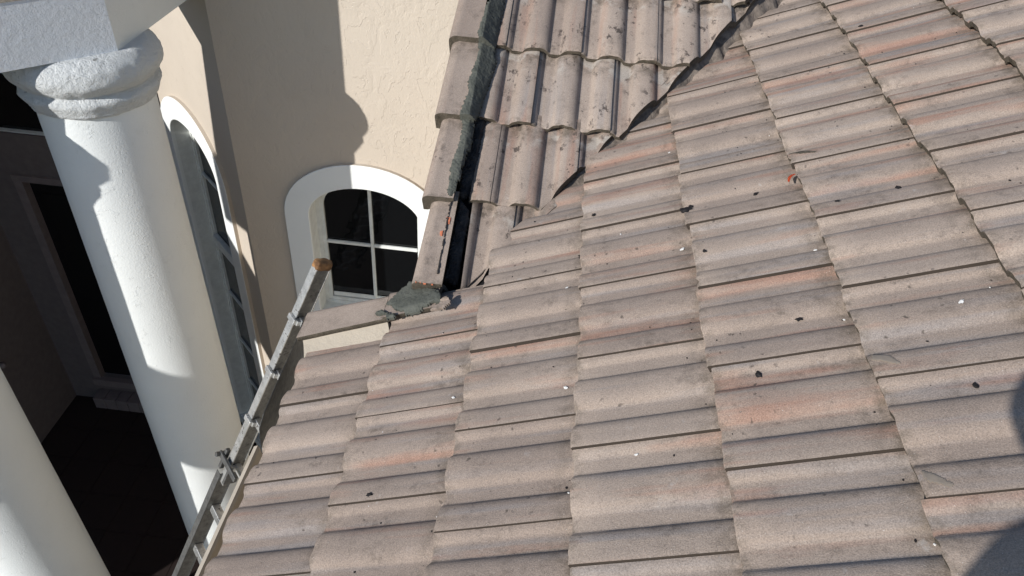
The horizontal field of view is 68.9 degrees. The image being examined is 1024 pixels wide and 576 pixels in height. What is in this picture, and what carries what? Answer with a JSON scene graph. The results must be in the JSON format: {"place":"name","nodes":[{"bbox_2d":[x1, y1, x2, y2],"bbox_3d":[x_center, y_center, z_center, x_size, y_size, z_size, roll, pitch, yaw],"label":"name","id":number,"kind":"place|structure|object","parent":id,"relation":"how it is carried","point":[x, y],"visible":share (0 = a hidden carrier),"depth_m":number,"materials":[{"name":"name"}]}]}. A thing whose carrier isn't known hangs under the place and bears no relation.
{"place":"outdoors","nodes":[
{"label":"outdoors","id":0,"kind":"place"},
{"bbox_2d":[2,228,183,574],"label":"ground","id":1,"kind":"structure","parent":0,"point":[78,397],"depth_m":9.14,"materials":[{"name":"black"}]},
{"bbox_2d":[0,224,75,442],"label":"porch wall","id":2,"kind":"structure","parent":1,"relation":"on","point":[35,373],"depth_m":8.35,"materials":[{"name":"beige paint"}]},
{"bbox_2d":[0,73,160,412],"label":"porch wall","id":3,"kind":"structure","parent":1,"relation":"on","point":[40,228],"depth_m":7.97,"materials":[{"name":"beige paint"}]},
{"bbox_2d":[30,183,130,374],"bbox_3d":[-4.296,0.015,8.234,1.150,2.750,0.068,6,39,2],"label":"door","id":4,"kind":"structure","parent":3,"relation":"in","point":[53,203],"depth_m":8.11,"materials":[{"name":"black glass"}]},
{"bbox_2d":[42,400,262,575],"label":"porch floor","id":5,"kind":"structure","parent":1,"relation":"on","point":[108,466],"depth_m":8.34,"materials":[{"name":"black"}]},
{"bbox_2d":[0,368,109,575],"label":"porch column","id":6,"kind":"structure","parent":5,"relation":"on","point":[43,531],"depth_m":5.16,"materials":[{"name":"white paint"}]},
{"bbox_2d":[2,28,248,564],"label":"porch column","id":7,"kind":"structure","parent":5,"relation":"on","point":[100,117],"depth_m":4.62,"materials":[{"name":"white paint"}]},
{"bbox_2d":[0,0,185,72],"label":"porch beam","id":8,"kind":"structure","parent":7,"relation":"on","point":[33,33],"depth_m":3.73,"materials":[{"name":"paint"}]},
{"bbox_2d":[149,0,272,452],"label":"stucco wall","id":9,"kind":"structure","parent":1,"relation":"on","point":[192,107],"depth_m":6.51,"materials":[{"name":"white paint"}]},
{"bbox_2d":[174,120,259,435],"bbox_3d":[-2.728,0.182,7.467,0.165,4.010,0.980,-25,48,-32],"label":"window frame","id":10,"kind":"structure","parent":9,"relation":"in","point":[200,179],"depth_m":7.53,"materials":[{"name":"paint"}]},
{"bbox_2d":[172,258,331,575],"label":"ladder","id":11,"kind":"object","parent":1,"relation":"on","point":[209,513],"visible":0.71,"depth_m":3.53,"materials":[{"name":"metal"}]},
{"bbox_2d":[259,313,306,447],"bbox_3d":[-0.816,0.328,2.744,0.028,0.246,0.611,5,39,1],"label":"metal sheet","id":12,"kind":"object","parent":11,"relation":"attached to","point":[283,386],"visible":0.73,"depth_m":2.63,"materials":[{"name":"grey metal"}]},
{"bbox_2d":[205,0,458,354],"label":"stucco wall","id":13,"kind":"structure","parent":1,"relation":"on","point":[330,106],"depth_m":5.30,"materials":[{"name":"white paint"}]},
{"bbox_2d":[310,189,420,309],"bbox_3d":[-1.143,-0.306,6.047,0.874,1.290,0.165,6,39,2],"label":"window frame","id":14,"kind":"structure","parent":13,"relation":"in","point":[371,240],"depth_m":6.08,"materials":[{"name":"paint"}]},
{"bbox_2d":[755,371,761,377],"bbox_3d":[0.575,0.201,1.743,0.014,0.009,0.026,-21,34,9],"label":"tar crumb","id":15,"kind":"object","parent":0,"point":[758,374],"visible":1,"depth_m":1.74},
{"bbox_3d":[-0.467,2.410,4.243,0.030,5.450,5.860,6,39,2],"label":"stucco wall","id":16,"kind":"object","parent":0,"visible":0},
{"bbox_2d":[203,0,1023,575],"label":"tiled roof","id":17,"kind":"structure","parent":16,"relation":"on","point":[795,460],"depth_m":1.94,"materials":[{"name":"tile"}]},
{"bbox_2d":[195,445,262,575],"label":"gutter","id":18,"kind":"object","parent":17,"relation":"attached to","point":[233,504],"visible":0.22,"depth_m":2.28,"materials":[{"name":"beige paint"}]},
{"bbox_2d":[412,0,757,290],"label":"tiled roof","id":19,"kind":"structure","parent":17,"relation":"on","point":[540,102],"depth_m":2.90,"materials":[{"name":"tile"}]},
{"bbox_2d":[273,10,1021,572],"bbox_3d":[0.577,-0.221,2.308,2.373,1.161,2.601,6,39,2],"label":"dark grit","id":20,"kind":"object","parent":17,"relation":"on","point":[687,358],"visible":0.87,"depth_m":1.90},
{"bbox_2d":[680,207,691,212],"bbox_3d":[0.545,-0.247,2.347,0.046,0.015,0.025,8,47,41],"label":"tar crumb","id":21,"kind":"object","parent":17,"relation":"on","point":[684,209],"visible":1,"depth_m":2.34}
]}

